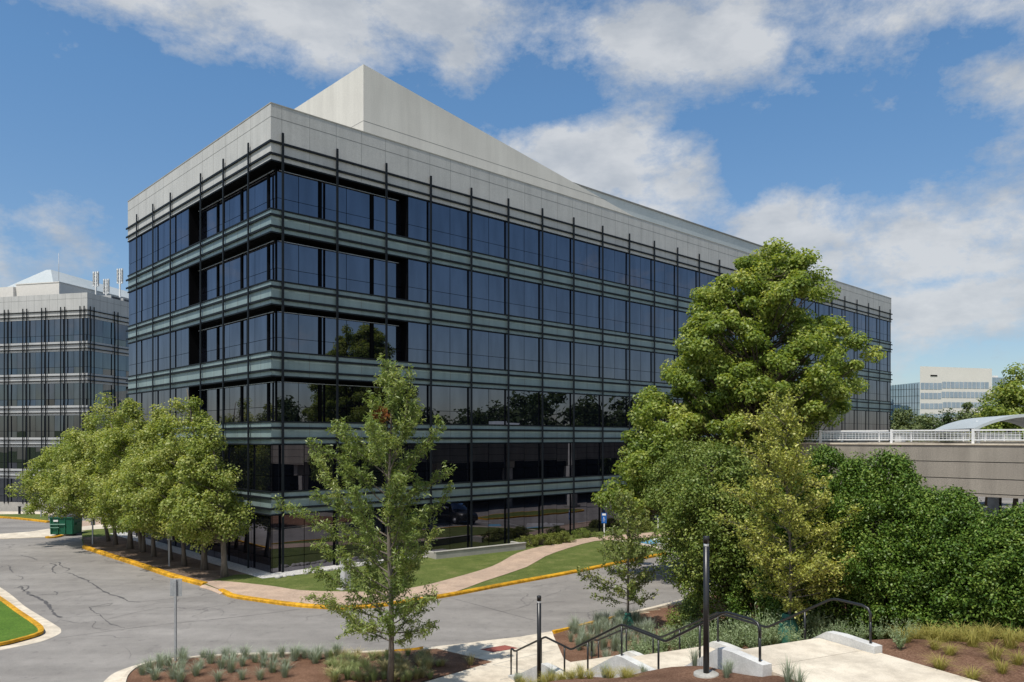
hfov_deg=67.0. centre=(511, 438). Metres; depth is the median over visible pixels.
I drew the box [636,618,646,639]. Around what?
blue grass
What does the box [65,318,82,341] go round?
window
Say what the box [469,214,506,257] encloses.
window
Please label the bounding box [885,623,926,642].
yellow grass
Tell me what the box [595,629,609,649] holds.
blue grass
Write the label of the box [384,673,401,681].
grass tuft
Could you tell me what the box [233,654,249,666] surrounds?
grass tuft
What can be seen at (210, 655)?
grass tuft
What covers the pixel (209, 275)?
window
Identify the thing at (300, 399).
window
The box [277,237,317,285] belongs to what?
window
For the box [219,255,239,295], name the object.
window
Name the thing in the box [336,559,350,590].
utility box
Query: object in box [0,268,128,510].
office building
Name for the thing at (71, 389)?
window
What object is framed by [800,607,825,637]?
sage plant
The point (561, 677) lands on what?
yellow grass
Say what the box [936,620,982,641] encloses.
yellow grass
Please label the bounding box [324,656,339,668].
grass tuft
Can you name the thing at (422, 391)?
window
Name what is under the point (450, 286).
window
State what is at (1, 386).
window
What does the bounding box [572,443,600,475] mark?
window
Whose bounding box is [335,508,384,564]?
window
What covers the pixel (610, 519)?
window
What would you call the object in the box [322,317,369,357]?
window
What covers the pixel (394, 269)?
window
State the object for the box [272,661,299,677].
grass tuft
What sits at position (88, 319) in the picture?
window
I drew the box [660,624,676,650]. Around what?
sage plant
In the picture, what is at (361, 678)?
grass tuft
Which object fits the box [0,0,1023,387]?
sky
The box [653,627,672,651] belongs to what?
sage plant
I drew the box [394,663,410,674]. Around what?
grass tuft
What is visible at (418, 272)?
window
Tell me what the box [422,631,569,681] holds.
walkway
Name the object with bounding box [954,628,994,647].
yellow grass
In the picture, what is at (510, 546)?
planter wall
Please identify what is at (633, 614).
blue grass
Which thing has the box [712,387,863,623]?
young tree
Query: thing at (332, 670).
grass tuft
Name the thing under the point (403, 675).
grass tuft
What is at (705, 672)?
light post
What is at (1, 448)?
window
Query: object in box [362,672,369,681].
grass tuft
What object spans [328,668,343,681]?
grass tuft
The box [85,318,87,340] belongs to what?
window
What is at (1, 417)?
window
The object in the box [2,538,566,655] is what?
crack seal
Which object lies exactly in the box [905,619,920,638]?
sage plant
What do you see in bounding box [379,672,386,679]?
grass tuft
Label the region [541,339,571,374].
window
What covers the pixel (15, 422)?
window
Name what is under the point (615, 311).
window
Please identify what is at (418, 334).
window
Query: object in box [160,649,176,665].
grass tuft
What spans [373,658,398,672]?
grass tuft
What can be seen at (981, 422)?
arched canopy
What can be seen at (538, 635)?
light post
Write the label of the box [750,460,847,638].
holly bush
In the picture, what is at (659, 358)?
window
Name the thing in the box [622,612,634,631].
watering bag
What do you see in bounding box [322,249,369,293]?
window
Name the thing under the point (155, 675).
grass tuft
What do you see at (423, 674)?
grass tuft
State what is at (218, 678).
grass tuft
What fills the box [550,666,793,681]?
mulch bank
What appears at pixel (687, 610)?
evergreen shrub
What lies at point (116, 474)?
street tree
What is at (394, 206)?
window
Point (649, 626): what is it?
blue grass
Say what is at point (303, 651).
grass tuft
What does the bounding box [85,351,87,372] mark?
window
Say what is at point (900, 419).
background tree
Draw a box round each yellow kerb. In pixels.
[0,516,49,522]
[0,596,43,645]
[45,534,63,537]
[82,545,207,585]
[167,646,422,658]
[218,552,665,609]
[552,616,612,633]
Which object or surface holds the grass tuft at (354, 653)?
on the mulch bed at (306, 669)
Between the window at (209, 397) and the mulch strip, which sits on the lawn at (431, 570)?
the mulch strip
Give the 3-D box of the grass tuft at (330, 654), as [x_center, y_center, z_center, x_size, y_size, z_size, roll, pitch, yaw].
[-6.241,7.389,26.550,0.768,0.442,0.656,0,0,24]
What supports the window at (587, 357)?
in the office building at (296, 272)
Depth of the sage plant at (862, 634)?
17.80 m
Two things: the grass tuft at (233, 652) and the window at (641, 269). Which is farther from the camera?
the window at (641, 269)
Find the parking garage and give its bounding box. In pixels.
[794,429,1023,548]
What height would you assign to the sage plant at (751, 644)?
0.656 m
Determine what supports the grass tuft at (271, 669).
on the mulch bed at (306, 669)
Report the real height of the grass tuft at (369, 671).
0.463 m
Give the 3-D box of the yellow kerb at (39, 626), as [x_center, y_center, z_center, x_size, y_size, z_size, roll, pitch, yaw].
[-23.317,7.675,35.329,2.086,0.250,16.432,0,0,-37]
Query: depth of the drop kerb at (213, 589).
39.29 m
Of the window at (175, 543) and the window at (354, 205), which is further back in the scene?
the window at (175, 543)
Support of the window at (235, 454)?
in the office building at (296, 272)
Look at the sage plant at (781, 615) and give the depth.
21.65 m
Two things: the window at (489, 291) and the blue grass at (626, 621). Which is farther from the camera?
the window at (489, 291)
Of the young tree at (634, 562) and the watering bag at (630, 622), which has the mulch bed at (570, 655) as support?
the young tree at (634, 562)
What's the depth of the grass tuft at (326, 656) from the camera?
26.46 m
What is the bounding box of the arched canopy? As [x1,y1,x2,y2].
[934,414,1023,442]
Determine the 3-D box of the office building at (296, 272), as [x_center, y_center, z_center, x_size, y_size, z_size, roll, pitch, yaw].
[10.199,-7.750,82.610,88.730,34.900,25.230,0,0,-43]
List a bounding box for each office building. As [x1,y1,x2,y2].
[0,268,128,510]
[126,64,892,572]
[891,366,1005,429]
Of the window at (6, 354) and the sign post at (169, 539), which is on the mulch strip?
the sign post at (169, 539)
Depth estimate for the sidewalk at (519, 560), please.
39.98 m
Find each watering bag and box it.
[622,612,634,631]
[777,613,801,643]
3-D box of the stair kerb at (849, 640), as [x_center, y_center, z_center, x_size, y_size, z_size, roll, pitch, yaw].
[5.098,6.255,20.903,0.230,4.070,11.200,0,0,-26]
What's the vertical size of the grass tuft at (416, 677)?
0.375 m
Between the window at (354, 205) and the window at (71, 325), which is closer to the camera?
the window at (354, 205)
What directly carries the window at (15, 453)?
in the office building at (64, 353)
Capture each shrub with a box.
[515,534,538,546]
[531,532,553,545]
[541,532,566,544]
[554,530,576,542]
[571,528,597,537]
[629,524,647,532]
[645,520,655,530]
[664,590,725,638]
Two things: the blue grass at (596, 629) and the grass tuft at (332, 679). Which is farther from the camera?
the blue grass at (596, 629)
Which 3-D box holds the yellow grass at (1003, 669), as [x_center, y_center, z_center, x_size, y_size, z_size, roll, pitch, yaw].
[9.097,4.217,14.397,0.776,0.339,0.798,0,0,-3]
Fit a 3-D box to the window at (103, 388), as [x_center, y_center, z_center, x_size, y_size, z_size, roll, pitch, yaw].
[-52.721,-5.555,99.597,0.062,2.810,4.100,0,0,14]
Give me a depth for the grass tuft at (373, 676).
24.22 m
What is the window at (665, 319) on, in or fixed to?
in the office building at (296, 272)
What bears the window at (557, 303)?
in the office building at (296, 272)
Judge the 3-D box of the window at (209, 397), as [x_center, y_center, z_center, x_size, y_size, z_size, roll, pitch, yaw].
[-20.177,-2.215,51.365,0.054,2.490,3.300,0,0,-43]
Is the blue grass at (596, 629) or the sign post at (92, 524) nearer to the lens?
the blue grass at (596, 629)
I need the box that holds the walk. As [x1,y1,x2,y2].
[748,641,978,681]
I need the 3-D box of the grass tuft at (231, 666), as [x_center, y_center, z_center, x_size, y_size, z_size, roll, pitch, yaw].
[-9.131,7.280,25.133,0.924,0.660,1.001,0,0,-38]
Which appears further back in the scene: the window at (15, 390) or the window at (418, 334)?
the window at (15, 390)
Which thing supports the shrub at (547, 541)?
on the lawn at (431, 570)
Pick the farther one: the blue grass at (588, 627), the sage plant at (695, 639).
the blue grass at (588, 627)
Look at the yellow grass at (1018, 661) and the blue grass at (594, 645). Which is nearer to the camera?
the yellow grass at (1018, 661)
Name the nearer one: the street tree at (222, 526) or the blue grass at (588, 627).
the blue grass at (588, 627)
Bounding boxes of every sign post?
[91,518,94,543]
[167,534,171,565]
[170,579,181,660]
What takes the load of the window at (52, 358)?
in the office building at (64, 353)
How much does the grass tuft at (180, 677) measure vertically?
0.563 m
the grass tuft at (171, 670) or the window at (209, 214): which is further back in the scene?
the window at (209, 214)
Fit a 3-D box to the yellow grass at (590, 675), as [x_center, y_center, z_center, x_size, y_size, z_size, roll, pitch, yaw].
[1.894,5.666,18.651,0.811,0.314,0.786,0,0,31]
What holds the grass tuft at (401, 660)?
on the mulch bed at (306, 669)
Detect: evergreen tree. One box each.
[639,434,730,612]
[650,438,777,629]
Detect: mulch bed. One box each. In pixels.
[127,649,490,681]
[553,620,644,661]
[638,590,1023,681]
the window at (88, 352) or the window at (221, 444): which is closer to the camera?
the window at (221, 444)
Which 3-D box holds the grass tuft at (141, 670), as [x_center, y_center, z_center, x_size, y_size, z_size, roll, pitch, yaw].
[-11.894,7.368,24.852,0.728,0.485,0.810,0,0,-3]
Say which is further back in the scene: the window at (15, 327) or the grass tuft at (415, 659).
the window at (15, 327)
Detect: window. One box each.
[0,321,7,343]
[0,353,7,374]
[0,385,7,405]
[0,416,7,436]
[0,447,7,468]
[0,478,7,501]
[9,321,25,343]
[9,353,25,374]
[9,384,25,405]
[9,416,25,436]
[9,447,25,468]
[9,478,25,501]
[27,320,44,342]
[27,352,44,373]
[27,384,44,405]
[27,416,44,436]
[27,447,44,468]
[27,485,44,502]
[46,319,63,341]
[46,351,63,373]
[46,383,63,405]
[46,415,63,436]
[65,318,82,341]
[65,351,82,372]
[65,383,82,404]
[65,415,82,435]
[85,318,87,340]
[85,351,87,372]
[85,383,87,404]
[87,318,89,340]
[87,351,89,372]
[87,383,89,404]
[91,319,113,344]
[91,351,113,375]
[91,383,113,406]
[92,416,113,430]
[115,323,128,346]
[115,355,128,376]
[115,385,128,406]
[156,532,172,545]
[173,535,199,552]
[198,202,216,241]
[198,264,216,302]
[198,327,216,362]
[198,388,216,422]
[206,512,225,558]
[215,444,225,471]
[219,190,239,231]
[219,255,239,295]
[219,321,239,358]
[219,385,239,422]
[226,444,251,488]
[226,511,251,566]
[243,175,266,219]
[243,244,266,287]
[243,314,266,354]
[243,382,266,421]
[251,445,272,491]
[251,513,272,572]
[270,445,334,491]
[270,511,334,572]
[277,167,317,216]
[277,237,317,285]
[277,308,317,353]
[277,379,317,421]
[322,182,369,228]
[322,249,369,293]
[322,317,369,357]
[322,384,369,421]
[335,444,384,487]
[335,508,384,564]
[373,195,400,234]
[373,259,400,298]
[373,323,400,360]
[373,386,400,422]
[390,504,428,554]
[391,444,428,484]
[408,197,428,240]
[408,259,428,302]
[408,322,428,362]
[408,385,428,422]
[429,202,469,249]
[429,263,469,308]
[429,325,469,366]
[429,386,469,423]
[429,444,469,482]
[429,502,469,550]
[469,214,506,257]
[469,330,506,369]
[469,444,506,481]
[473,272,506,313]
[473,388,506,424]
[473,499,506,546]
[506,334,540,371]
[507,223,540,265]
[507,279,540,318]
[507,390,540,424]
[507,443,540,479]
[507,496,540,542]
[540,285,571,323]
[540,443,571,477]
[541,231,571,272]
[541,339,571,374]
[541,392,571,425]
[541,494,571,534]
[572,240,600,278]
[572,291,600,327]
[572,343,600,376]
[572,394,600,425]
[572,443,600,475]
[572,492,600,534]
[601,247,627,284]
[601,297,627,331]
[601,346,627,379]
[601,396,627,426]
[601,443,627,474]
[601,496,626,530]
[627,302,652,335]
[627,397,648,426]
[628,254,652,289]
[628,350,652,381]
[653,261,675,294]
[653,307,675,338]
[653,353,675,382]
[653,400,675,426]
[676,267,697,298]
[676,311,692,339]
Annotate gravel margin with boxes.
[110,532,382,577]
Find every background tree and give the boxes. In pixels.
[891,407,925,441]
[910,412,945,441]
[933,408,956,440]
[941,402,978,440]
[968,391,995,505]
[970,362,1023,509]
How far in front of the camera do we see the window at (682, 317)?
70.57 m
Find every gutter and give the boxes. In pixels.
[0,587,60,649]
[104,599,684,681]
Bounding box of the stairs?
[553,638,827,675]
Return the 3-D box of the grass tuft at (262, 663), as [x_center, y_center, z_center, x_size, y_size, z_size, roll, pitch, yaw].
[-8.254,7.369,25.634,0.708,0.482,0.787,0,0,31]
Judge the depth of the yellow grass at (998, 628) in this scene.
17.50 m
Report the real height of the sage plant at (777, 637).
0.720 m
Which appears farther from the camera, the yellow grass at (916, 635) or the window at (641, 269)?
the window at (641, 269)
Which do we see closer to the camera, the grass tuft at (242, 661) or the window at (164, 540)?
the grass tuft at (242, 661)
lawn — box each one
[0,514,47,520]
[0,601,37,645]
[82,524,668,591]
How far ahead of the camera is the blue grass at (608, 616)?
31.20 m
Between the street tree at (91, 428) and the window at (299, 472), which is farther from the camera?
the street tree at (91, 428)
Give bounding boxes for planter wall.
[425,541,525,558]
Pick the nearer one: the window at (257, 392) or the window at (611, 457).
the window at (257, 392)
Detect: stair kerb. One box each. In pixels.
[508,647,771,681]
[619,631,881,656]
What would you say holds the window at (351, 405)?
in the office building at (296, 272)
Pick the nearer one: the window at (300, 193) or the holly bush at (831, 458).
the holly bush at (831, 458)
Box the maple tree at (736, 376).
[591,237,886,530]
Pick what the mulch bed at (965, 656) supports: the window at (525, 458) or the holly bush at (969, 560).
the holly bush at (969, 560)
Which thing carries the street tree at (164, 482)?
on the mulch strip
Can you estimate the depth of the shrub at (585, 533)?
59.15 m
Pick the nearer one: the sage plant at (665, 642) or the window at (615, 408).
the sage plant at (665, 642)
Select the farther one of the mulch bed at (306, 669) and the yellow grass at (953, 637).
the mulch bed at (306, 669)
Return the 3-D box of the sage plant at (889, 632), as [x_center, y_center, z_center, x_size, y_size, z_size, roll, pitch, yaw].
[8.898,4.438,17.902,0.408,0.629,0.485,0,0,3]
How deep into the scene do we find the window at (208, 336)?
51.29 m
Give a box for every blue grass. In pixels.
[565,629,575,641]
[569,613,582,632]
[569,620,579,633]
[573,616,586,631]
[574,636,584,650]
[575,621,586,636]
[575,630,584,646]
[583,618,594,633]
[583,629,594,646]
[589,642,600,655]
[590,618,601,637]
[591,610,601,624]
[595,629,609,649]
[601,608,612,624]
[601,615,611,627]
[601,619,616,638]
[604,645,612,656]
[608,622,623,639]
[609,635,619,650]
[610,615,616,626]
[613,615,621,630]
[616,620,624,639]
[617,615,630,631]
[629,629,642,647]
[630,607,643,625]
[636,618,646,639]
[638,634,650,649]
[639,620,649,631]
[640,614,655,631]
[642,620,657,630]
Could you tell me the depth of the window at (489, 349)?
54.54 m
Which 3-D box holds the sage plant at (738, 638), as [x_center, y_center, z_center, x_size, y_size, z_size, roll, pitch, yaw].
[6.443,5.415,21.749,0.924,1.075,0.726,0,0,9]
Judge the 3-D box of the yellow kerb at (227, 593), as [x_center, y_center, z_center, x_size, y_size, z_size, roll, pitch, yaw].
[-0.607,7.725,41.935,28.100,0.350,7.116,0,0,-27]
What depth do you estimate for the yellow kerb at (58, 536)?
59.69 m
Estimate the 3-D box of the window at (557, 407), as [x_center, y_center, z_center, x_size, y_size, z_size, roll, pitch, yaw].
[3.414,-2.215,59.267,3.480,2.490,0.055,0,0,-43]
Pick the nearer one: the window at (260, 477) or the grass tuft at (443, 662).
the grass tuft at (443, 662)
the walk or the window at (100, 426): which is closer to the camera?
the walk
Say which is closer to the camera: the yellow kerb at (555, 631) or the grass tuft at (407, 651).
the grass tuft at (407, 651)
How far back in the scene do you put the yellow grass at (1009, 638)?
16.32 m
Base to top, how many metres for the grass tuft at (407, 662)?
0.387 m
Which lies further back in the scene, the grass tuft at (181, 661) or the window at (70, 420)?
the window at (70, 420)
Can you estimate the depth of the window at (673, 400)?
68.85 m
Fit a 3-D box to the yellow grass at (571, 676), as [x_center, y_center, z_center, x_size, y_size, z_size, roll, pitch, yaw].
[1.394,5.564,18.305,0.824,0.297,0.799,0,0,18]
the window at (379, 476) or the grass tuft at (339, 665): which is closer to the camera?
the grass tuft at (339, 665)
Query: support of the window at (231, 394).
in the office building at (296, 272)
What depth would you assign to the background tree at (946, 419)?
129.76 m
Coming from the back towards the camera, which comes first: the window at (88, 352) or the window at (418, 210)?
the window at (88, 352)
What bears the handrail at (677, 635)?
on the stair kerb at (749, 664)
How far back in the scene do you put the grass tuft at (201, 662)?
25.50 m
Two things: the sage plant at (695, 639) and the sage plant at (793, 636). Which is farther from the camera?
the sage plant at (695, 639)
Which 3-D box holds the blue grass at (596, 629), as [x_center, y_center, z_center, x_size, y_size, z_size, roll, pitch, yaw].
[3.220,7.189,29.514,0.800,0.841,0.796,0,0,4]
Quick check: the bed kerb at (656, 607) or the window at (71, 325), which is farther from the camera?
the window at (71, 325)
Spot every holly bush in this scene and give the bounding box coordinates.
[724,502,803,633]
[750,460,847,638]
[763,443,875,638]
[797,451,900,639]
[828,445,933,639]
[854,483,970,638]
[885,484,1010,639]
[915,513,1023,639]
[945,502,1023,635]
[984,523,1023,636]
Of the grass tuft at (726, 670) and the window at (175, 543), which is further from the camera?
the window at (175, 543)
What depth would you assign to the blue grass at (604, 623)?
30.23 m
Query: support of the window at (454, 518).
in the office building at (296, 272)
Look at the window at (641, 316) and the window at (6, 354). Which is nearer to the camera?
the window at (641, 316)
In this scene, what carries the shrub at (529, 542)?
on the lawn at (431, 570)
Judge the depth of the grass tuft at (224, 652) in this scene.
26.64 m
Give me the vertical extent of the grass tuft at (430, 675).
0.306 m
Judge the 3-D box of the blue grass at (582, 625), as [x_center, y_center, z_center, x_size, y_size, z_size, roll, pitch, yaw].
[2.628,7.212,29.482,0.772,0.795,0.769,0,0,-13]
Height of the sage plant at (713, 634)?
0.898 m
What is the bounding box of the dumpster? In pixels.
[49,511,81,533]
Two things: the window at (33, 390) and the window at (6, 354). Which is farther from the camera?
the window at (6, 354)
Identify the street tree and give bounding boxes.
[5,431,110,540]
[32,411,118,544]
[47,392,133,548]
[71,410,145,551]
[85,398,162,556]
[102,403,199,565]
[106,424,172,560]
[136,389,225,569]
[158,416,255,576]
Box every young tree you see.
[576,486,665,612]
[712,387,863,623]
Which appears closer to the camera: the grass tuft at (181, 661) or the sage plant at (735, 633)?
the sage plant at (735, 633)
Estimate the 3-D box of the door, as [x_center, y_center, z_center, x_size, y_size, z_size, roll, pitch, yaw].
[-8.239,6.830,38.776,0.320,1.200,0.030,0,0,-43]
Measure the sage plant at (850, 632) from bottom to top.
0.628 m
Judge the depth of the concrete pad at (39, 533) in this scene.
61.46 m
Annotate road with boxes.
[0,497,1022,681]
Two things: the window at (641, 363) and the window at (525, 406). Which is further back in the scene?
the window at (641, 363)
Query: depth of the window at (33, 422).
98.98 m
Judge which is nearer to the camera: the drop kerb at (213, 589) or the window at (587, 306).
the drop kerb at (213, 589)
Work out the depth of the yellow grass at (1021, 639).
16.74 m
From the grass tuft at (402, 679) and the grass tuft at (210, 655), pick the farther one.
the grass tuft at (210, 655)
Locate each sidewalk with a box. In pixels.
[0,511,53,514]
[82,520,100,525]
[206,532,668,604]
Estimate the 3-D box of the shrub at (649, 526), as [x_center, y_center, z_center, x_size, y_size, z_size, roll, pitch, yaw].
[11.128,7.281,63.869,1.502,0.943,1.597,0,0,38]
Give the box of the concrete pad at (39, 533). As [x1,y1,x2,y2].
[0,524,116,538]
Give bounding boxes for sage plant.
[618,638,640,652]
[629,635,654,654]
[636,635,651,653]
[642,627,670,653]
[646,623,674,640]
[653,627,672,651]
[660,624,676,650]
[665,626,683,650]
[675,624,695,648]
[676,634,688,648]
[679,622,702,647]
[682,616,697,628]
[683,625,702,647]
[683,628,712,647]
[690,629,711,646]
[698,625,721,641]
[709,617,731,639]
[709,625,722,642]
[712,623,730,642]
[719,621,746,645]
[720,618,742,646]
[725,612,756,648]
[725,630,743,645]
[736,612,767,648]
[742,629,766,647]
[744,613,772,635]
[747,601,780,646]
[755,611,781,644]
[764,621,785,644]
[766,626,785,643]
[770,606,800,624]
[781,620,803,641]
[799,607,832,635]
[799,608,836,637]
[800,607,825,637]
[810,615,834,636]
[830,621,846,631]
[839,618,857,636]
[851,614,873,639]
[872,616,890,638]
[886,617,904,638]
[887,619,910,648]
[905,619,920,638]
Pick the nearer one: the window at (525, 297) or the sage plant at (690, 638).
the sage plant at (690, 638)
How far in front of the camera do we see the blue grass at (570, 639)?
28.80 m
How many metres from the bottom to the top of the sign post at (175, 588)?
2.915 m
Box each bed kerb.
[122,650,384,681]
[631,596,711,614]
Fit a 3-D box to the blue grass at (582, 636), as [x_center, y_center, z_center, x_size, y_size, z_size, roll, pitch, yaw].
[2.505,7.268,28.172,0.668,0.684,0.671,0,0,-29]
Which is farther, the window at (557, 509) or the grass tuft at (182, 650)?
the window at (557, 509)
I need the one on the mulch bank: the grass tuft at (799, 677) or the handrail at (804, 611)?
the grass tuft at (799, 677)
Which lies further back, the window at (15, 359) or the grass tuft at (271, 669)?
the window at (15, 359)
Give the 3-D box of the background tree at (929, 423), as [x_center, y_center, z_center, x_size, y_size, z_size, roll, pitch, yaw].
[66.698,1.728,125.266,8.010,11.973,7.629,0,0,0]
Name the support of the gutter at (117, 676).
on the road
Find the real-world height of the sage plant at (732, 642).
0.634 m
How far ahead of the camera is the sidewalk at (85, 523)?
82.59 m
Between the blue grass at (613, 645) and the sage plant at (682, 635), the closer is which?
the sage plant at (682, 635)
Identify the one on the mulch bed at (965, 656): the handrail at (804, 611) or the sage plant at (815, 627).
the sage plant at (815, 627)
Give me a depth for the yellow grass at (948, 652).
15.55 m
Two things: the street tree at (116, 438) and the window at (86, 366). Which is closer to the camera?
the street tree at (116, 438)
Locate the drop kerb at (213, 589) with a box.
[200,583,232,594]
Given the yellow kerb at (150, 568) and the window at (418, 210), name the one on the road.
the yellow kerb at (150, 568)
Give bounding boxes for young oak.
[271,353,456,681]
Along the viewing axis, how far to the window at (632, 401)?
65.63 m
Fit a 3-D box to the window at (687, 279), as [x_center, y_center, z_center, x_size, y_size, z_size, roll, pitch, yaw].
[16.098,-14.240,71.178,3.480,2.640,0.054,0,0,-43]
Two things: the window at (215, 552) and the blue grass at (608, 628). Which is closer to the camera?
the blue grass at (608, 628)
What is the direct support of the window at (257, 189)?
in the office building at (296, 272)
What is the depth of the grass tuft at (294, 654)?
26.35 m
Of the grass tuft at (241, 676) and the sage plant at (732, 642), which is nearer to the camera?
the sage plant at (732, 642)
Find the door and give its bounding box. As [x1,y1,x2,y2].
[345,570,350,586]
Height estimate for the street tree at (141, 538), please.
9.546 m
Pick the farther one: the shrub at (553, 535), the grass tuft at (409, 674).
the shrub at (553, 535)
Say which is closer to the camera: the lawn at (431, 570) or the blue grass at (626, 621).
the blue grass at (626, 621)
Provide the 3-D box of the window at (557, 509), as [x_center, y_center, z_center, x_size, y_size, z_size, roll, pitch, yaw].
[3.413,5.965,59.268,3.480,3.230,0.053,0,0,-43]
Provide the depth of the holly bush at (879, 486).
20.19 m
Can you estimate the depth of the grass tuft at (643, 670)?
17.78 m
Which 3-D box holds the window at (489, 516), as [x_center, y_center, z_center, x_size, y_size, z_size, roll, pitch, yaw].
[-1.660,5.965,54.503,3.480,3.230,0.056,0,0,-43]
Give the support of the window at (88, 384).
in the office building at (64, 353)
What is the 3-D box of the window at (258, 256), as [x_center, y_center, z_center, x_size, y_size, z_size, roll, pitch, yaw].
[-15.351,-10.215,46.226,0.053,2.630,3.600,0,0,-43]
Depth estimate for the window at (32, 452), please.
99.05 m
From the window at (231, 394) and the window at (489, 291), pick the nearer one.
the window at (231, 394)
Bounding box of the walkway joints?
[476,639,551,679]
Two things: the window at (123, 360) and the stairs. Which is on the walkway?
the stairs
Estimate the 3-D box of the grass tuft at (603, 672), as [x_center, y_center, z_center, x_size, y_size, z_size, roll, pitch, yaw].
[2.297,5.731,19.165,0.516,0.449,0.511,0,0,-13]
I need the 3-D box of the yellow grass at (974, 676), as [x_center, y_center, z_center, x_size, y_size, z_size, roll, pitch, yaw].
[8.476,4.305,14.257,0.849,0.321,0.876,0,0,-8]
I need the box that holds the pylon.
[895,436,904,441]
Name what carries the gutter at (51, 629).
on the road
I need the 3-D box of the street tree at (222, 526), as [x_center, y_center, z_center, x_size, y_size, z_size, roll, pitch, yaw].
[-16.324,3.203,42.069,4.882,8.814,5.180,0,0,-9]
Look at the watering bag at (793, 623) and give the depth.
20.81 m
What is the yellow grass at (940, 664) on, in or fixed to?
on the mulch bed at (965, 656)
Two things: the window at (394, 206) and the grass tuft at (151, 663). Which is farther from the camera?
the window at (394, 206)
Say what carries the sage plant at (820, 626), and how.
on the mulch bed at (965, 656)
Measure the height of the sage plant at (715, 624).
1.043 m
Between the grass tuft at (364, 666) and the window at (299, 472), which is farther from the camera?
the window at (299, 472)
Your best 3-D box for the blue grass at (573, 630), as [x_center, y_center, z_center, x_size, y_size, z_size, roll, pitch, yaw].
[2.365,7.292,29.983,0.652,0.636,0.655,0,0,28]
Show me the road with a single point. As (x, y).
(102, 655)
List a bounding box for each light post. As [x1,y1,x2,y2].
[537,595,540,681]
[693,536,718,678]
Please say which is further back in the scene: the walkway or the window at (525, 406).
the window at (525, 406)
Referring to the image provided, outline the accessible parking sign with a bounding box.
[602,513,606,532]
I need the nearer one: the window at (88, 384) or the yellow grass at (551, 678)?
the yellow grass at (551, 678)
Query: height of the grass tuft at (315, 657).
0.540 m
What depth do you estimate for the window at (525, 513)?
56.90 m
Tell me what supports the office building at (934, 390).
on the ground
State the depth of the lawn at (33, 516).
90.69 m
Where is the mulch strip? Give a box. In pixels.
[83,536,245,581]
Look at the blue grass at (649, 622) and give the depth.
29.63 m
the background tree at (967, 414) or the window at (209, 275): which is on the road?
the background tree at (967, 414)
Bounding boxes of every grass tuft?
[132,659,153,675]
[138,654,161,672]
[144,666,166,680]
[147,652,170,671]
[159,658,186,679]
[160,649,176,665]
[172,663,192,681]
[173,647,194,662]
[176,656,193,672]
[177,644,190,658]
[185,662,207,676]
[192,656,205,668]
[195,650,207,657]
[200,643,221,663]
[208,665,229,681]
[211,653,226,668]
[216,644,231,658]
[218,652,243,672]
[225,646,241,660]
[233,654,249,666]
[233,665,246,679]
[238,642,257,659]
[247,648,262,662]
[252,666,267,679]
[253,654,269,667]
[255,646,271,658]
[259,654,282,672]
[266,650,281,662]
[271,640,291,657]
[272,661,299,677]
[274,655,298,666]
[285,642,300,661]
[293,643,302,656]
[297,645,309,658]
[302,647,315,659]
[306,648,327,663]
[308,640,327,659]
[318,665,334,675]
[322,646,334,659]
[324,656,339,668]
[325,646,335,659]
[325,665,341,674]
[326,673,340,681]
[328,659,347,673]
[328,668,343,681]
[329,642,349,656]
[338,646,353,656]
[338,657,356,666]
[340,666,358,679]
[341,648,353,661]
[344,658,356,670]
[348,651,364,661]
[350,644,364,655]
[350,671,368,680]
[351,661,361,671]
[351,672,362,680]
[352,665,362,673]
[359,656,374,670]
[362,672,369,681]
[363,662,380,674]
[363,664,383,681]
[364,647,380,660]
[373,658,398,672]
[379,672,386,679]
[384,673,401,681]
[394,655,408,664]
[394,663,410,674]
[394,673,405,681]
[396,661,413,672]
[398,646,413,655]
[398,668,417,680]
[400,671,415,680]
[403,658,411,667]
[408,665,424,679]
[409,651,423,662]
[410,664,424,677]
[412,656,426,667]
[412,666,434,677]
[416,652,430,661]
[417,646,437,657]
[421,654,437,670]
[424,668,434,678]
[436,659,448,665]
[461,653,478,664]
[546,662,555,678]
[597,661,609,677]
[636,663,650,671]
[686,645,699,665]
[718,657,733,677]
[724,656,738,673]
[776,655,798,681]
[787,662,811,681]
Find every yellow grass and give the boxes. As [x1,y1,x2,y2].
[515,675,529,681]
[538,670,561,681]
[555,667,569,679]
[558,665,582,679]
[570,662,596,678]
[579,668,599,678]
[600,663,620,678]
[608,665,638,678]
[617,666,641,677]
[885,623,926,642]
[901,621,951,639]
[907,625,928,638]
[917,649,956,669]
[920,624,964,642]
[924,636,946,649]
[935,642,964,655]
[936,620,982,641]
[937,624,970,641]
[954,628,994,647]
[956,621,1004,641]
[958,664,993,680]
[966,620,1013,641]
[968,639,1018,659]
[974,623,1023,648]
[985,657,1021,674]
[988,620,1017,638]
[1000,647,1023,665]
[1008,628,1023,641]
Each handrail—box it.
[510,611,761,674]
[591,598,871,658]
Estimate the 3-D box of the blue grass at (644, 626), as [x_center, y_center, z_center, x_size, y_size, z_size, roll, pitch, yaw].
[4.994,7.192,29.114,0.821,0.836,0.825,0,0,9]
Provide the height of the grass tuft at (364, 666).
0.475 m
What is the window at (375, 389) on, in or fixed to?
in the office building at (296, 272)
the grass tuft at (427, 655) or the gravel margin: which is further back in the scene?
the gravel margin
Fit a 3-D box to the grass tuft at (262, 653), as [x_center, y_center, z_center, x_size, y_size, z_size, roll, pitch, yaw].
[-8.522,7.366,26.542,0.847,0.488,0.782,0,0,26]
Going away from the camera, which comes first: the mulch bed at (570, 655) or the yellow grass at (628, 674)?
the yellow grass at (628, 674)
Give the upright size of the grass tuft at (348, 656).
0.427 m
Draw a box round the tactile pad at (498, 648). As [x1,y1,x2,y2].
[481,645,516,651]

